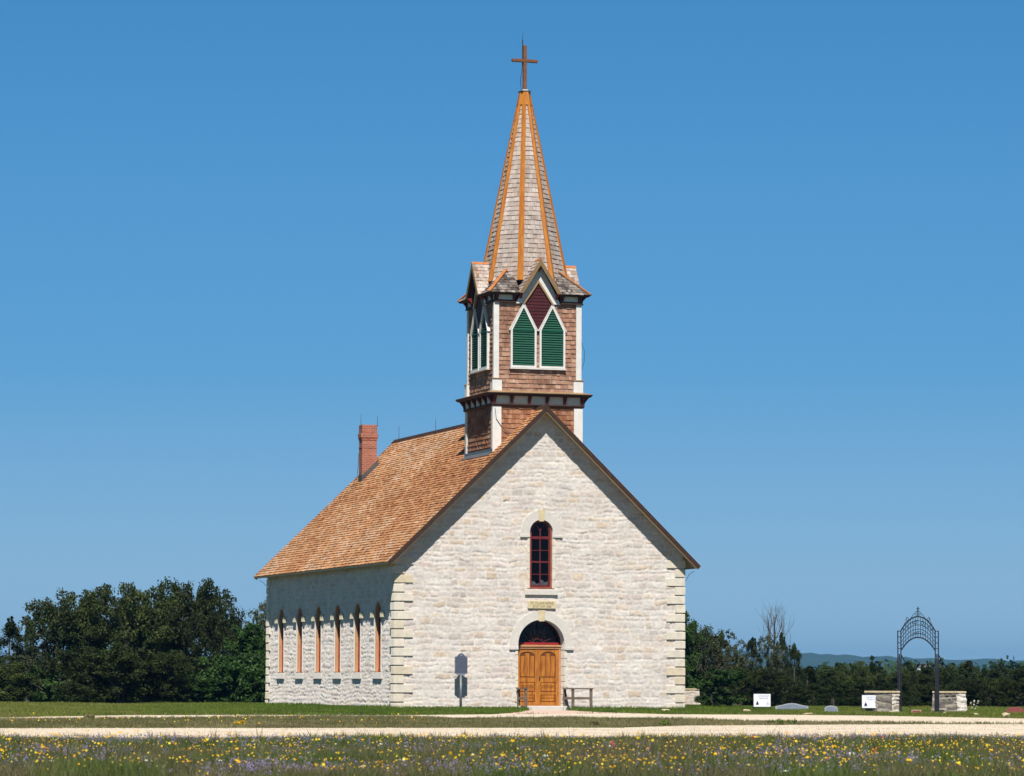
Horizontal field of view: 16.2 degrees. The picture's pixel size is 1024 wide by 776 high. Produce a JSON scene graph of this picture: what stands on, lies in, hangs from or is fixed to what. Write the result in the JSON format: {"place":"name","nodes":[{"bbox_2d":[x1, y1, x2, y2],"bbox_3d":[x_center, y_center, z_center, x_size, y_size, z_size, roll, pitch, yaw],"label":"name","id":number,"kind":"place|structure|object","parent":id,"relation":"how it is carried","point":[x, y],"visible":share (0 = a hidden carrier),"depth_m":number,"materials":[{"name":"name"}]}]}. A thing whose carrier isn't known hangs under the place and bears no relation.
{"place":"outdoors","nodes":[
{"label":"outdoors","id":0,"kind":"place"},
{"bbox_2d":[0,713,1022,727],"bbox_3d":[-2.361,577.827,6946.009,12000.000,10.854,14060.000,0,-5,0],"label":"ground","id":1,"kind":"structure","parent":0,"point":[412,727],"depth_m":97.42,"materials":[{"name":"green plant"}]},
{"bbox_2d":[0,616,29,701],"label":"juniper tree","id":2,"kind":"object","parent":1,"relation":"on","point":[11,631],"visible":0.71,"depth_m":162.54,"materials":[{"name":"green plant"}]},
{"bbox_2d":[0,654,43,701],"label":"bush","id":3,"kind":"object","parent":1,"relation":"on","point":[11,689],"visible":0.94,"depth_m":152.74,"materials":[{"name":"green plant"}]},
{"bbox_2d":[16,618,39,701],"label":"juniper tree","id":4,"kind":"object","parent":1,"relation":"on","point":[28,634],"visible":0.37,"depth_m":165.44,"materials":[{"name":"green plant"}]},
{"bbox_2d":[0,650,69,701],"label":"bush","id":5,"kind":"object","parent":1,"relation":"on","point":[30,660],"visible":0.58,"depth_m":154.05,"materials":[{"name":"green plant"}]},
{"bbox_2d":[6,601,74,663],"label":"oak tree","id":6,"kind":"object","parent":1,"relation":"on","point":[36,633],"visible":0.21,"depth_m":166.99,"materials":[{"name":"green plant"}]},
{"bbox_2d":[16,665,71,701],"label":"bush","id":7,"kind":"object","parent":1,"relation":"on","point":[41,696],"visible":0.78,"depth_m":153.88,"materials":[{"name":"green plant"}]},
{"bbox_2d":[25,587,122,702],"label":"oak tree","id":8,"kind":"object","parent":1,"relation":"on","point":[70,626],"visible":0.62,"depth_m":162.81,"materials":[{"name":"green plant"}]},
{"bbox_2d":[30,646,126,702],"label":"bush","id":9,"kind":"object","parent":1,"relation":"on","point":[80,661],"visible":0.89,"depth_m":150.58,"materials":[{"name":"green plant"}]},
{"bbox_2d":[47,583,148,701],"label":"oak tree","id":10,"kind":"object","parent":1,"relation":"on","point":[105,593],"visible":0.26,"depth_m":165.92,"materials":[{"name":"green plant"}]},
{"bbox_2d":[59,641,162,702],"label":"bush","id":11,"kind":"object","parent":1,"relation":"on","point":[117,665],"visible":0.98,"depth_m":150.01,"materials":[{"name":"green plant"}]},
{"bbox_2d":[108,676,155,702],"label":"bush","id":12,"kind":"object","parent":1,"relation":"on","point":[127,689],"visible":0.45,"depth_m":152.03,"materials":[{"name":"green plant"}]},
{"bbox_2d":[105,582,172,655],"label":"oak tree","id":13,"kind":"object","parent":1,"relation":"on","point":[144,599],"visible":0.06,"depth_m":169.70,"materials":[{"name":"green plant"}]},
{"bbox_2d":[113,576,197,702],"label":"oak tree","id":14,"kind":"object","parent":1,"relation":"on","point":[153,619],"visible":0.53,"depth_m":164.97,"materials":[{"name":"green plant"}]},
{"bbox_2d":[121,649,203,702],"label":"bush","id":15,"kind":"object","parent":1,"relation":"on","point":[168,664],"visible":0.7,"depth_m":152.23,"materials":[{"name":"green plant"}]},
{"bbox_2d":[132,580,215,694],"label":"oak tree","id":16,"kind":"object","parent":1,"relation":"on","point":[161,594],"visible":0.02,"depth_m":168.88,"materials":[{"name":"green plant"}]},
{"bbox_2d":[148,652,215,702],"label":"bush","id":17,"kind":"object","parent":1,"relation":"on","point":[203,668],"visible":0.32,"depth_m":154.89,"materials":[{"name":"green plant"}]},
{"bbox_2d":[174,677,233,702],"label":"bush","id":18,"kind":"object","parent":1,"relation":"on","point":[198,692],"visible":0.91,"depth_m":153.12,"materials":[{"name":"green plant"}]},
{"bbox_2d":[167,578,246,702],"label":"oak tree","id":19,"kind":"object","parent":1,"relation":"on","point":[212,601],"visible":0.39,"depth_m":164.05,"materials":[{"name":"green plant"}]},
{"bbox_2d":[186,604,242,667],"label":"oak tree","id":20,"kind":"object","parent":1,"relation":"on","point":[216,647],"visible":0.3,"depth_m":161.31,"materials":[{"name":"green plant"}]},
{"bbox_2d":[187,653,256,701],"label":"bush","id":21,"kind":"object","parent":1,"relation":"on","point":[212,673],"visible":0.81,"depth_m":154.20,"materials":[{"name":"green plant"}]},
{"bbox_2d":[212,652,266,702],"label":"bush","id":22,"kind":"object","parent":1,"relation":"on","point":[250,663],"visible":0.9,"depth_m":153.54,"materials":[{"name":"green plant"}]},
{"bbox_2d":[222,622,266,677],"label":"leafy tree","id":23,"kind":"object","parent":1,"relation":"on","point":[250,641],"visible":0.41,"depth_m":157.32,"materials":[{"name":"green plant"}]},
{"bbox_2d":[237,609,265,672],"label":"oak tree","id":24,"kind":"object","parent":1,"relation":"on","point":[258,618],"visible":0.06,"depth_m":171.22,"materials":[{"name":"green plant"}]},
{"bbox_2d":[249,686,265,702],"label":"bush","id":25,"kind":"object","parent":1,"relation":"on","point":[255,697],"visible":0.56,"depth_m":153.68,"materials":[{"name":"green plant"}]},
{"bbox_2d":[252,600,267,650],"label":"oak tree","id":26,"kind":"object","parent":1,"relation":"on","point":[262,607],"visible":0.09,"depth_m":173.67,"materials":[{"name":"green plant"}]},
{"bbox_2d":[455,653,467,706],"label":"historical marker","id":27,"kind":"object","parent":1,"relation":"on","point":[461,664],"visible":0.93,"depth_m":128.76,"materials":[{"name":"grey metal"}]},
{"bbox_2d":[253,37,700,710],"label":"church","id":28,"kind":"structure","parent":1,"relation":"on","point":[511,535],"depth_m":131.53,"materials":[{"name":"stone"}]},
{"bbox_2d":[275,607,286,678],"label":"side window","id":29,"kind":"structure","parent":28,"relation":"in","point":[280,619],"depth_m":145.11,"materials":[{"name":"orange wood"}]},
{"bbox_2d":[293,606,305,678],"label":"side window","id":30,"kind":"structure","parent":28,"relation":"in","point":[299,618],"depth_m":142.27,"materials":[{"name":"orange wood"}]},
{"bbox_2d":[311,605,324,678],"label":"side window","id":31,"kind":"structure","parent":28,"relation":"in","point":[318,617],"depth_m":139.48,"materials":[{"name":"orange wood"}]},
{"bbox_2d":[330,603,343,678],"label":"side window","id":32,"kind":"structure","parent":28,"relation":"in","point":[337,616],"depth_m":136.72,"materials":[{"name":"orange wood"}]},
{"bbox_2d":[350,601,363,678],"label":"side window","id":33,"kind":"structure","parent":28,"relation":"in","point":[357,614],"depth_m":133.98,"materials":[{"name":"orange wood"}]},
{"bbox_2d":[370,600,384,678],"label":"side window","id":34,"kind":"structure","parent":28,"relation":"in","point":[378,613],"depth_m":131.26,"materials":[{"name":"red paint"}]},
{"bbox_2d":[470,309,478,372],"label":"louvred window","id":35,"kind":"structure","parent":28,"relation":"in","point":[474,336],"depth_m":133.49,"materials":[{"name":"white paint"}]},
{"bbox_2d":[478,306,489,369],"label":"louvred window","id":36,"kind":"structure","parent":28,"relation":"in","point":[484,329],"depth_m":132.35,"materials":[{"name":"white paint"}]},
{"bbox_2d":[509,304,537,367],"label":"louvred window","id":37,"kind":"structure","parent":28,"relation":"in","point":[523,330],"depth_m":131.58,"materials":[{"name":"green paint"}]},
{"bbox_2d":[517,645,560,705],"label":"entrance door","id":38,"kind":"structure","parent":28,"relation":"in","point":[539,666],"depth_m":130.71,"materials":[{"name":"brown wood"}]},
{"bbox_2d":[520,510,562,594],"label":"gable window","id":39,"kind":"structure","parent":28,"relation":"in","point":[544,517],"depth_m":130.71,"materials":[{"name":"stone"}]},
{"bbox_2d":[538,305,566,368],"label":"louvred window","id":40,"kind":"structure","parent":28,"relation":"in","point":[552,330],"depth_m":131.93,"materials":[{"name":"green paint"}]},
{"bbox_2d":[0,732,1023,775],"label":"lavender flowers","id":41,"kind":"object","parent":1,"relation":"on","point":[327,762],"visible":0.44,"depth_m":59.64,"materials":[{"name":"purple plant"}]},
{"bbox_2d":[0,730,1023,774],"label":"yellow flowers","id":42,"kind":"object","parent":1,"relation":"on","point":[546,750],"visible":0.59,"depth_m":60.05,"materials":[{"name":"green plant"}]},
{"bbox_2d":[6,655,1023,689],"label":"distant woods","id":43,"kind":"object","parent":1,"relation":"on","point":[891,668],"visible":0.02,"depth_m":582.29,"materials":[{"name":"green plant"}]},
{"bbox_2d":[562,688,593,707],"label":"wooden rail","id":44,"kind":"object","parent":1,"relation":"on","point":[572,698],"visible":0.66,"depth_m":129.62,"materials":[{"name":"grey wood"}]},
{"bbox_2d":[683,688,700,704],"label":"cemetery wall","id":45,"kind":"structure","parent":1,"relation":"on","point":[690,694],"depth_m":151.19,"materials":[{"name":"stone"}]},
{"bbox_2d":[683,610,712,699],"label":"leafy tree","id":46,"kind":"object","parent":1,"relation":"on","point":[692,667],"visible":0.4,"depth_m":157.33,"materials":[{"name":"green plant"}]},
{"bbox_2d":[687,623,724,703],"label":"oak tree","id":47,"kind":"object","parent":1,"relation":"on","point":[704,631],"visible":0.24,"depth_m":159.17,"materials":[{"name":"green plant"}]},
{"bbox_2d":[688,669,746,706],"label":"bush","id":48,"kind":"object","parent":1,"relation":"on","point":[724,678],"visible":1,"depth_m":147.28,"materials":[{"name":"green plant"}]},
{"bbox_2d":[694,629,743,704],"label":"thin tree","id":49,"kind":"object","parent":1,"relation":"on","point":[713,648],"visible":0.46,"depth_m":157.35,"materials":[{"name":"green plant"}]},
{"bbox_2d":[713,638,755,705],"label":"thin tree","id":50,"kind":"object","parent":1,"relation":"on","point":[740,661],"visible":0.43,"depth_m":155.50,"materials":[{"name":"green plant"}]},
{"bbox_2d":[723,665,770,705],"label":"bush","id":51,"kind":"object","parent":1,"relation":"on","point":[749,677],"visible":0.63,"depth_m":151.16,"materials":[{"name":"green plant"}]},
{"bbox_2d":[744,637,761,692],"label":"juniper tree","id":52,"kind":"object","parent":1,"relation":"on","point":[751,643],"visible":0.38,"depth_m":159.49,"materials":[{"name":"green plant"}]},
{"bbox_2d":[753,693,770,708],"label":"parking sign","id":53,"kind":"object","parent":1,"relation":"on","point":[761,699],"visible":0.99,"depth_m":128.54,"materials":[{"name":"white metal"}]},
{"bbox_2d":[752,631,784,703],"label":"thin tree","id":54,"kind":"object","parent":1,"relation":"on","point":[774,656],"visible":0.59,"depth_m":156.64,"materials":[{"name":"green plant"}]},
{"bbox_2d":[743,668,796,706],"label":"bush","id":55,"kind":"object","parent":1,"relation":"on","point":[777,682],"visible":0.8,"depth_m":150.17,"materials":[{"name":"green plant"}]},
{"bbox_2d":[758,603,794,671],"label":"dead tree","id":56,"kind":"object","parent":1,"relation":"on","point":[769,628],"visible":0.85,"depth_m":161.68,"materials":[{"name":"grey plant"}]},
{"bbox_2d":[767,718,796,724],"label":"plant","id":57,"kind":"object","parent":1,"relation":"on","point":[787,720],"visible":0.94,"depth_m":98.94,"materials":[{"name":"green plant"}]},
{"bbox_2d":[772,631,794,702],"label":"juniper tree","id":58,"kind":"object","parent":1,"relation":"on","point":[782,644],"visible":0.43,"depth_m":158.55,"materials":[{"name":"green plant"}]},
{"bbox_2d":[775,703,807,709],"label":"headstone","id":59,"kind":"object","parent":1,"relation":"on","point":[791,706],"visible":0.41,"depth_m":133.33,"materials":[{"name":"grey stone"}]},
{"bbox_2d":[782,643,808,699],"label":"juniper tree","id":60,"kind":"object","parent":1,"relation":"on","point":[794,652],"visible":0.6,"depth_m":162.46,"materials":[{"name":"green plant"}]},
{"bbox_2d":[780,681,818,705],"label":"juniper bush","id":61,"kind":"object","parent":1,"relation":"on","point":[797,690],"visible":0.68,"depth_m":159.11,"materials":[{"name":"green plant"}]},
{"bbox_2d":[792,666,829,703],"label":"juniper tree","id":62,"kind":"object","parent":1,"relation":"on","point":[809,671],"visible":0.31,"depth_m":169.66,"materials":[{"name":"green plant"}]},
{"bbox_2d":[794,683,835,705],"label":"juniper bush","id":63,"kind":"object","parent":1,"relation":"on","point":[813,686],"visible":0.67,"depth_m":158.90,"materials":[{"name":"green plant"}]},
{"bbox_2d":[808,665,844,705],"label":"juniper tree","id":64,"kind":"object","parent":1,"relation":"on","point":[821,676],"visible":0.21,"depth_m":170.67,"materials":[{"name":"green plant"}]},
{"bbox_2d":[805,676,859,705],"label":"juniper bush","id":65,"kind":"object","parent":1,"relation":"on","point":[831,680],"visible":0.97,"depth_m":152.01,"materials":[{"name":"green plant"}]},
{"bbox_2d":[834,662,861,692],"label":"juniper tree","id":66,"kind":"object","parent":1,"relation":"on","point":[842,667],"visible":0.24,"depth_m":178.47,"materials":[{"name":"green plant"}]},
{"bbox_2d":[837,682,877,706],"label":"juniper bush","id":67,"kind":"object","parent":1,"relation":"on","point":[862,685],"visible":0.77,"depth_m":151.89,"materials":[{"name":"green plant"}]},
{"bbox_2d":[838,661,878,705],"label":"juniper tree","id":68,"kind":"object","parent":1,"relation":"on","point":[862,668],"visible":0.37,"depth_m":167.57,"materials":[{"name":"green plant"}]},
{"bbox_2d":[861,694,875,710],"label":"parking sign","id":69,"kind":"object","parent":1,"relation":"on","point":[867,701],"visible":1,"depth_m":123.87,"materials":[{"name":"white metal"}]},
{"bbox_2d":[862,661,882,683],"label":"juniper tree","id":70,"kind":"object","parent":1,"relation":"on","point":[873,670],"visible":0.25,"depth_m":188.56,"materials":[{"name":"green plant"}]},
{"bbox_2d":[864,691,899,711],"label":"cemetery wall","id":71,"kind":"structure","parent":1,"relation":"on","point":[888,701],"depth_m":123.72,"materials":[{"name":"stone"}]},
{"bbox_2d":[858,679,908,704],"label":"juniper bush","id":72,"kind":"object","parent":1,"relation":"on","point":[879,682],"visible":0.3,"depth_m":161.47,"materials":[{"name":"green plant"}]},
{"bbox_2d":[871,670,911,690],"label":"juniper tree","id":73,"kind":"object","parent":1,"relation":"on","point":[885,678],"visible":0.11,"depth_m":171.75,"materials":[{"name":"green plant"}]},
{"bbox_2d":[876,674,922,706],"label":"juniper bush","id":74,"kind":"object","parent":1,"relation":"on","point":[889,683],"visible":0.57,"depth_m":151.84,"materials":[{"name":"green plant"}]},
{"bbox_2d":[889,684,927,706],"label":"juniper bush","id":75,"kind":"object","parent":1,"relation":"on","point":[916,690],"visible":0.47,"depth_m":158.54,"materials":[{"name":"green plant"}]},
{"bbox_2d":[900,671,941,706],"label":"juniper tree","id":76,"kind":"object","parent":1,"relation":"on","point":[919,679],"visible":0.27,"depth_m":166.62,"materials":[{"name":"green plant"}]},
{"bbox_2d":[897,607,951,711],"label":"cemetery gate","id":77,"kind":"structure","parent":1,"relation":"on","point":[937,656],"depth_m":124.31,"materials":[{"name":"black metal"}]},
{"bbox_2d":[917,663,941,687],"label":"juniper tree","id":78,"kind":"object","parent":1,"relation":"on","point":[928,670],"visible":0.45,"depth_m":168.12,"materials":[{"name":"green plant"}]},
{"bbox_2d":[913,682,947,706],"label":"juniper bush","id":79,"kind":"object","parent":1,"relation":"on","point":[927,695],"visible":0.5,"depth_m":157.81,"materials":[{"name":"green plant"}]},
{"bbox_2d":[931,691,966,711],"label":"cemetery wall","id":80,"kind":"structure","parent":1,"relation":"on","point":[956,701],"depth_m":124.02,"materials":[{"name":"stone"}]},
{"bbox_2d":[929,671,971,704],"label":"juniper tree","id":81,"kind":"object","parent":1,"relation":"on","point":[943,676],"visible":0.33,"depth_m":166.10,"materials":[{"name":"green plant"}]},
{"bbox_2d":[939,661,980,685],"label":"juniper tree","id":82,"kind":"object","parent":1,"relation":"on","point":[951,667],"visible":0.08,"depth_m":188.34,"materials":[{"name":"green plant"}]},
{"bbox_2d":[949,660,985,697],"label":"juniper tree","id":83,"kind":"object","parent":1,"relation":"on","point":[966,668],"visible":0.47,"depth_m":172.36,"materials":[{"name":"green plant"}]},
{"bbox_2d":[951,678,991,706],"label":"juniper bush","id":84,"kind":"object","parent":1,"relation":"on","point":[970,687],"visible":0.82,"depth_m":153.38,"materials":[{"name":"green plant"}]},
{"bbox_2d":[971,679,1006,706],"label":"juniper bush","id":85,"kind":"object","parent":1,"relation":"on","point":[988,699],"visible":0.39,"depth_m":158.00,"materials":[{"name":"green plant"}]},
{"bbox_2d":[987,665,1002,683],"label":"juniper tree","id":86,"kind":"object","parent":1,"relation":"on","point":[993,673],"visible":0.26,"depth_m":183.09,"materials":[{"name":"green plant"}]},
{"bbox_2d":[986,676,1020,706],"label":"juniper bush","id":87,"kind":"object","parent":1,"relation":"on","point":[1000,678],"visible":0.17,"depth_m":163.15,"materials":[{"name":"green plant"}]},
{"bbox_2d":[998,661,1009,680],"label":"juniper tree","id":88,"kind":"object","parent":1,"relation":"on","point":[1003,669],"visible":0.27,"depth_m":191.59,"materials":[{"name":"green plant"}]},
{"bbox_2d":[990,677,1023,706],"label":"juniper bush","id":89,"kind":"object","parent":1,"relation":"on","point":[1014,689],"visible":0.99,"depth_m":153.59,"materials":[{"name":"green plant"}]},
{"bbox_2d":[1006,707,1023,712],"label":"headstone","id":90,"kind":"object","parent":1,"relation":"on","point":[1013,709],"visible":0.49,"depth_m":119.46,"materials":[{"name":"red stone"}]},
{"bbox_2d":[1008,665,1023,702],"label":"juniper tree","id":91,"kind":"object","parent":1,"relation":"on","point":[1018,672],"visible":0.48,"depth_m":188.37,"materials":[{"name":"green plant"}]},
{"bbox_2d":[0,726,1023,775],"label":"meadow grass","id":92,"kind":"structure","parent":0,"point":[99,767],"depth_m":57.32,"materials":[{"name":"green plant"}]},
{"bbox_2d":[0,701,1023,718],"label":"lawn grass","id":93,"kind":"structure","parent":0,"point":[37,709],"depth_m":118.98,"materials":[{"name":"green plant"}]},
{"bbox_2d":[0,724,1023,738],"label":"road","id":94,"kind":"structure","parent":0,"point":[902,728],"depth_m":89.37,"materials":[{"name":"beige gravel"}]},
{"bbox_2d":[1,711,1021,737],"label":"edge tufts","id":95,"kind":"object","parent":94,"relation":"on","point":[410,714],"visible":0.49,"depth_m":93.56,"materials":[{"name":"green plant"}]},
{"bbox_2d":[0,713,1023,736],"bbox_3d":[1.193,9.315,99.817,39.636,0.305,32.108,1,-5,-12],"label":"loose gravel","id":96,"kind":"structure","parent":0,"point":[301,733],"depth_m":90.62,"materials":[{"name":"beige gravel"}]},
{"bbox_2d":[0,0,1023,660],"label":"sky","id":97,"kind":"structure","parent":0,"point":[238,237],"materials":[{"name":"blue"}]},
{"bbox_2d":[2,713,1023,723],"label":"track","id":98,"kind":"structure","parent":0,"point":[852,717],"depth_m":109.06,"materials":[{"name":"beige gravel"}]},
{"bbox_2d":[3,650,1023,671],"bbox_3d":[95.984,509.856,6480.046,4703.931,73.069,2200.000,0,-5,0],"label":"hills","id":99,"kind":"structure","parent":0,"point":[813,660],"depth_m":6076.00,"materials":[{"name":"green plant"}]},
{"bbox_2d":[516,688,527,706],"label":"wooden rail","id":100,"kind":"object","parent":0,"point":[519,698],"visible":0.65,"depth_m":129.30,"materials":[{"name":"grey wood"}]},
{"bbox_2d":[502,710,643,713],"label":"path","id":101,"kind":"structure","parent":0,"point":[549,712],"depth_m":119.76,"materials":[{"name":"beige gravel"}]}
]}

